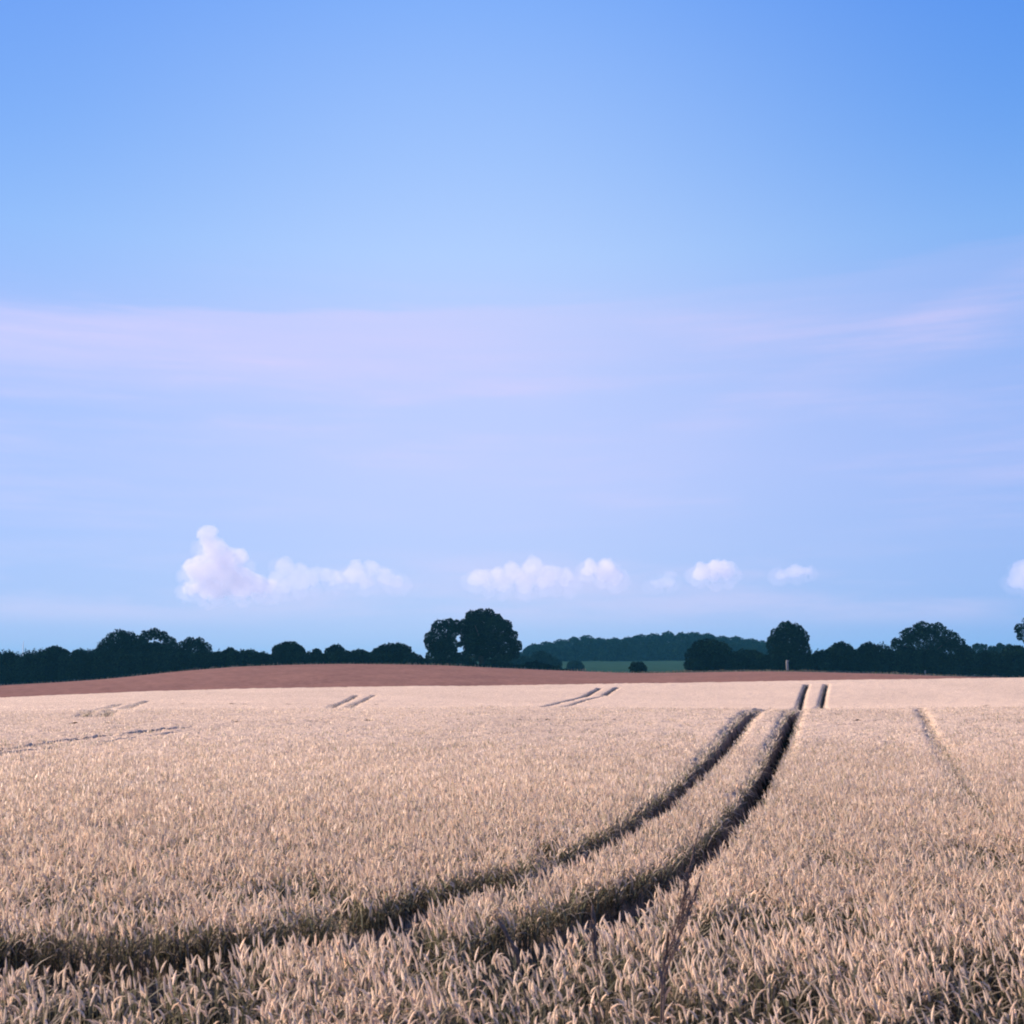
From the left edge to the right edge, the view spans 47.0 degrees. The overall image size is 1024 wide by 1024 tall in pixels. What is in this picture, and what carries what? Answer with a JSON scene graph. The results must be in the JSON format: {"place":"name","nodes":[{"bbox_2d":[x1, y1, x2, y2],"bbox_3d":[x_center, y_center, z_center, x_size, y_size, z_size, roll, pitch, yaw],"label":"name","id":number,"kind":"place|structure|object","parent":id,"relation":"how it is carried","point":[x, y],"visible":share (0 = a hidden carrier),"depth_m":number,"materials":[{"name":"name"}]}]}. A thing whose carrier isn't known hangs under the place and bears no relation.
{"place":"outdoors","nodes":[
{"label":"outdoors","id":0,"kind":"place"},
{"bbox_2d":[136,657,807,675],"bbox_3d":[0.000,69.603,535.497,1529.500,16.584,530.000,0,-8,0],"label":"meadow","id":1,"kind":"structure","parent":0,"point":[651,665],"depth_m":588.96,"materials":[{"name":"green plant"}]},
{"bbox_2d":[484,658,507,664],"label":"bush","id":2,"kind":"object","parent":1,"relation":"on","point":[490,661],"visible":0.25,"depth_m":296.21,"materials":[{"name":"green plant"}]},
{"bbox_2d":[508,655,531,664],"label":"bush","id":3,"kind":"object","parent":1,"relation":"on","point":[521,659],"visible":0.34,"depth_m":424.79,"materials":[{"name":"green plant"}]},
{"bbox_2d":[522,643,543,656],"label":"tree","id":4,"kind":"object","parent":1,"relation":"on","point":[530,649],"visible":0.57,"depth_m":688.78,"materials":[{"name":"green plant"}]},
{"bbox_2d":[530,650,552,664],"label":"bush","id":5,"kind":"object","parent":1,"relation":"on","point":[544,656],"visible":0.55,"depth_m":435.41,"materials":[{"name":"green plant"}]},
{"bbox_2d":[538,641,558,647],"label":"tree","id":6,"kind":"object","parent":1,"relation":"on","point":[545,643],"visible":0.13,"depth_m":738.10,"materials":[{"name":"green plant"}]},
{"bbox_2d":[541,644,560,658],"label":"tree","id":7,"kind":"object","parent":1,"relation":"on","point":[551,650],"visible":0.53,"depth_m":692.37,"materials":[{"name":"green plant"}]},
{"bbox_2d":[552,657,562,668],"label":"bush","id":8,"kind":"object","parent":1,"relation":"on","point":[556,661],"visible":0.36,"depth_m":444.78,"materials":[{"name":"green plant"}]},
{"bbox_2d":[553,639,566,647],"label":"tree","id":9,"kind":"object","parent":1,"relation":"on","point":[560,643],"visible":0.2,"depth_m":765.28,"materials":[{"name":"green plant"}]},
{"bbox_2d":[564,636,576,647],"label":"tree","id":10,"kind":"object","parent":1,"relation":"on","point":[571,641],"visible":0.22,"depth_m":746.70,"materials":[{"name":"green plant"}]},
{"bbox_2d":[566,660,584,670],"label":"bush","id":11,"kind":"object","parent":1,"relation":"on","point":[576,665],"visible":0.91,"depth_m":464.56,"materials":[{"name":"green plant"}]},
{"bbox_2d":[570,642,589,660],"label":"tree","id":12,"kind":"object","parent":1,"relation":"on","point":[581,651],"visible":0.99,"depth_m":699.84,"materials":[{"name":"green plant"}]},
{"bbox_2d":[573,635,599,645],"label":"tree","id":13,"kind":"object","parent":1,"relation":"on","point":[587,640],"visible":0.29,"depth_m":729.30,"materials":[{"name":"green plant"}]},
{"bbox_2d":[587,643,600,660],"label":"tree","id":14,"kind":"object","parent":1,"relation":"on","point":[593,650],"visible":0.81,"depth_m":704.81,"materials":[{"name":"green plant"}]},
{"bbox_2d":[595,637,604,644],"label":"tree","id":15,"kind":"object","parent":1,"relation":"on","point":[600,640],"visible":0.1,"depth_m":754.42,"materials":[{"name":"green plant"}]},
{"bbox_2d":[598,640,620,660],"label":"tree","id":16,"kind":"object","parent":1,"relation":"on","point":[608,650],"visible":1,"depth_m":688.40,"materials":[{"name":"green plant"}]},
{"bbox_2d":[605,637,621,644],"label":"tree","id":17,"kind":"object","parent":1,"relation":"on","point":[618,641],"visible":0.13,"depth_m":737.75,"materials":[{"name":"green plant"}]},
{"bbox_2d":[620,636,630,642],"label":"tree","id":18,"kind":"object","parent":1,"relation":"on","point":[624,639],"visible":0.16,"depth_m":764.53,"materials":[{"name":"green plant"}]},
{"bbox_2d":[616,642,635,660],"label":"tree","id":19,"kind":"object","parent":1,"relation":"on","point":[626,653],"visible":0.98,"depth_m":692.29,"materials":[{"name":"green plant"}]},
{"bbox_2d":[628,634,646,644],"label":"tree","id":20,"kind":"object","parent":1,"relation":"on","point":[637,639],"visible":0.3,"depth_m":746.49,"materials":[{"name":"green plant"}]},
{"bbox_2d":[642,633,664,658],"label":"tree","id":21,"kind":"object","parent":1,"relation":"on","point":[653,637],"visible":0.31,"depth_m":729.00,"materials":[{"name":"green plant"}]},
{"bbox_2d":[644,641,665,659],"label":"tree","id":22,"kind":"object","parent":1,"relation":"on","point":[656,648],"visible":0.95,"depth_m":699.59,"materials":[{"name":"green plant"}]},
{"bbox_2d":[661,630,677,650],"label":"tree","id":23,"kind":"object","parent":1,"relation":"on","point":[667,636],"visible":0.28,"depth_m":755.43,"materials":[{"name":"green plant"}]},
{"bbox_2d":[662,642,678,659],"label":"tree","id":24,"kind":"object","parent":1,"relation":"on","point":[668,646],"visible":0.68,"depth_m":704.54,"materials":[{"name":"green plant"}]},
{"bbox_2d":[671,632,690,645],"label":"tree","id":25,"kind":"object","parent":1,"relation":"on","point":[679,636],"visible":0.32,"depth_m":739.19,"materials":[{"name":"green plant"}]},
{"bbox_2d":[673,641,691,660],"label":"tree","id":26,"kind":"object","parent":1,"relation":"on","point":[681,647],"visible":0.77,"depth_m":688.22,"materials":[{"name":"green plant"}]},
{"bbox_2d":[684,632,700,643],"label":"tree","id":27,"kind":"object","parent":1,"relation":"on","point":[693,636],"visible":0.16,"depth_m":764.23,"materials":[{"name":"green plant"}]},
{"bbox_2d":[697,633,715,640],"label":"tree","id":28,"kind":"object","parent":1,"relation":"on","point":[708,636],"visible":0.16,"depth_m":746.13,"materials":[{"name":"green plant"}]},
{"bbox_2d":[713,635,731,644],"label":"tree","id":29,"kind":"object","parent":1,"relation":"on","point":[725,639],"visible":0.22,"depth_m":728.97,"materials":[{"name":"green plant"}]},
{"bbox_2d":[726,642,739,651],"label":"tree","id":30,"kind":"object","parent":1,"relation":"on","point":[734,647],"visible":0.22,"depth_m":699.71,"materials":[{"name":"green plant"}]},
{"bbox_2d":[730,635,743,645],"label":"tree","id":31,"kind":"object","parent":1,"relation":"on","point":[736,640],"visible":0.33,"depth_m":756.34,"materials":[{"name":"green plant"}]},
{"bbox_2d":[738,638,760,648],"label":"tree","id":32,"kind":"object","parent":1,"relation":"on","point":[748,642],"visible":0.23,"depth_m":736.33,"materials":[{"name":"green plant"}]},
{"bbox_2d":[748,643,768,654],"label":"tree","id":33,"kind":"object","parent":1,"relation":"on","point":[762,648],"visible":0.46,"depth_m":688.55,"materials":[{"name":"green plant"}]},
{"bbox_2d":[972,643,982,653],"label":"distant tree","id":34,"kind":"object","parent":1,"relation":"on","point":[975,646],"visible":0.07,"depth_m":426.29,"materials":[{"name":"green plant"}]},
{"bbox_2d":[977,643,990,653],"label":"distant tree","id":35,"kind":"object","parent":1,"relation":"on","point":[983,646],"visible":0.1,"depth_m":426.39,"materials":[{"name":"green plant"}]},
{"bbox_2d":[988,646,995,654],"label":"distant tree","id":36,"kind":"object","parent":1,"relation":"on","point":[992,648],"visible":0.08,"depth_m":426.42,"materials":[{"name":"green plant"}]},
{"bbox_2d":[994,643,1003,653],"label":"distant tree","id":37,"kind":"object","parent":1,"relation":"on","point":[999,647],"visible":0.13,"depth_m":426.62,"materials":[{"name":"green plant"}]},
{"bbox_2d":[0,662,1021,696],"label":"ploughed field","id":38,"kind":"structure","parent":0,"point":[324,675],"depth_m":195.54,"materials":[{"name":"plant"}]},
{"bbox_2d":[40,645,69,682],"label":"tree","id":39,"kind":"object","parent":38,"relation":"on","point":[59,650],"visible":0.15,"depth_m":262.92,"materials":[{"name":"green plant"}]},
{"bbox_2d":[95,629,145,660],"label":"tree","id":40,"kind":"object","parent":38,"relation":"on","point":[126,641],"visible":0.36,"depth_m":262.40,"materials":[{"name":"green plant"}]},
{"bbox_2d":[130,627,181,673],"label":"tree","id":41,"kind":"object","parent":38,"relation":"on","point":[168,644],"visible":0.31,"depth_m":266.01,"materials":[{"name":"green plant"}]},
{"bbox_2d":[175,636,212,655],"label":"tree","id":42,"kind":"object","parent":38,"relation":"on","point":[198,645],"visible":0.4,"depth_m":267.37,"materials":[{"name":"green plant"}]},
{"bbox_2d":[222,647,237,654],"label":"tree","id":43,"kind":"object","parent":38,"relation":"on","point":[231,648],"visible":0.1,"depth_m":272.71,"materials":[{"name":"green plant"}]},
{"bbox_2d":[0,647,569,684],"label":"hedge","id":44,"kind":"object","parent":38,"relation":"on","point":[29,667],"visible":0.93,"depth_m":254.95,"materials":[{"name":"green plant"}]},
{"bbox_2d":[271,641,304,654],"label":"tree","id":45,"kind":"object","parent":38,"relation":"on","point":[292,648],"visible":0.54,"depth_m":267.35,"materials":[{"name":"green plant"}]},
{"bbox_2d":[312,648,321,656],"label":"tree","id":46,"kind":"object","parent":38,"relation":"on","point":[315,650],"visible":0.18,"depth_m":267.60,"materials":[{"name":"green plant"}]},
{"bbox_2d":[324,643,344,652],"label":"tree","id":47,"kind":"object","parent":38,"relation":"on","point":[334,647],"visible":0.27,"depth_m":267.44,"materials":[{"name":"green plant"}]},
{"bbox_2d":[350,648,369,654],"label":"tree","id":48,"kind":"object","parent":38,"relation":"on","point":[358,650],"visible":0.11,"depth_m":267.46,"materials":[{"name":"green plant"}]},
{"bbox_2d":[372,642,411,654],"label":"tree","id":49,"kind":"object","parent":38,"relation":"on","point":[391,648],"visible":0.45,"depth_m":266.13,"materials":[{"name":"green plant"}]},
{"bbox_2d":[423,618,466,661],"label":"oak tree","id":50,"kind":"object","parent":38,"relation":"on","point":[444,647],"visible":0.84,"depth_m":259.36,"materials":[{"name":"green plant"}]},
{"bbox_2d":[459,608,522,664],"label":"oak tree","id":51,"kind":"object","parent":38,"relation":"on","point":[490,633],"visible":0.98,"depth_m":260.45,"materials":[{"name":"green plant"}]},
{"bbox_2d":[0,677,1023,1023],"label":"wheat crop","id":52,"kind":"object","parent":38,"relation":"on","point":[350,855],"visible":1,"depth_m":13.08,"materials":[{"name":"beige plant"}]},
{"bbox_2d":[628,661,647,672],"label":"bush","id":53,"kind":"object","parent":38,"relation":"on","point":[637,667],"visible":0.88,"depth_m":259.95,"materials":[{"name":"green plant"}]},
{"bbox_2d":[684,637,734,668],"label":"tree","id":54,"kind":"object","parent":38,"relation":"on","point":[709,648],"visible":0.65,"depth_m":258.58,"materials":[{"name":"green plant"}]},
{"bbox_2d":[732,648,760,657],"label":"tree","id":55,"kind":"object","parent":38,"relation":"on","point":[746,652],"visible":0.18,"depth_m":261.06,"materials":[{"name":"green plant"}]},
{"bbox_2d":[765,620,812,662],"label":"tree","id":56,"kind":"object","parent":38,"relation":"on","point":[783,635],"visible":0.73,"depth_m":258.73,"materials":[{"name":"green plant"}]},
{"bbox_2d":[819,661,831,671],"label":"bush","id":57,"kind":"object","parent":38,"relation":"on","point":[824,666],"visible":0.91,"depth_m":254.31,"materials":[{"name":"green plant"}]},
{"bbox_2d":[825,641,853,670],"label":"tree","id":58,"kind":"object","parent":38,"relation":"on","point":[842,644],"visible":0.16,"depth_m":261.39,"materials":[{"name":"green plant"}]},
{"bbox_2d":[683,641,1023,677],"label":"hedge","id":59,"kind":"object","parent":38,"relation":"on","point":[989,663],"visible":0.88,"depth_m":255.91,"materials":[{"name":"green plant"}]},
{"bbox_2d":[857,641,877,669],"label":"tree","id":60,"kind":"object","parent":38,"relation":"on","point":[868,644],"visible":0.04,"depth_m":261.16,"materials":[{"name":"green plant"}]},
{"bbox_2d":[885,621,974,666],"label":"tree","id":61,"kind":"object","parent":38,"relation":"on","point":[942,643],"visible":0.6,"depth_m":258.92,"materials":[{"name":"green plant"}]},
{"bbox_2d":[1002,644,1023,655],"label":"bush","id":62,"kind":"object","parent":38,"relation":"on","point":[1016,648],"visible":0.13,"depth_m":261.52,"materials":[{"name":"green plant"}]},
{"bbox_2d":[1014,618,1023,642],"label":"tree","id":63,"kind":"object","parent":38,"relation":"on","point":[1019,630],"visible":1,"depth_m":260.16,"materials":[{"name":"green plant"}]},
{"bbox_2d":[497,918,526,1023],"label":"grass stem","id":64,"kind":"object","parent":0,"point":[514,948],"visible":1,"depth_m":6.62,"materials":[{"name":"brown plant"}]},
{"bbox_2d":[0,0,1023,657],"label":"sky","id":65,"kind":"structure","parent":0,"point":[366,325],"materials":[{"name":"blue"}]},
{"bbox_2d":[571,904,599,1023],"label":"grass stem","id":66,"kind":"object","parent":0,"point":[593,939],"visible":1,"depth_m":6.73,"materials":[{"name":"brown plant"}]},
{"bbox_2d":[652,875,701,1023],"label":"grass stem","id":67,"kind":"object","parent":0,"point":[680,931],"visible":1,"depth_m":6.93,"materials":[{"name":"brown plant"}]},
{"bbox_2d":[660,815,702,1023],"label":"grass stem","id":68,"kind":"object","parent":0,"point":[687,875],"visible":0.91,"depth_m":7.04,"materials":[{"name":"brown plant"}]}
]}

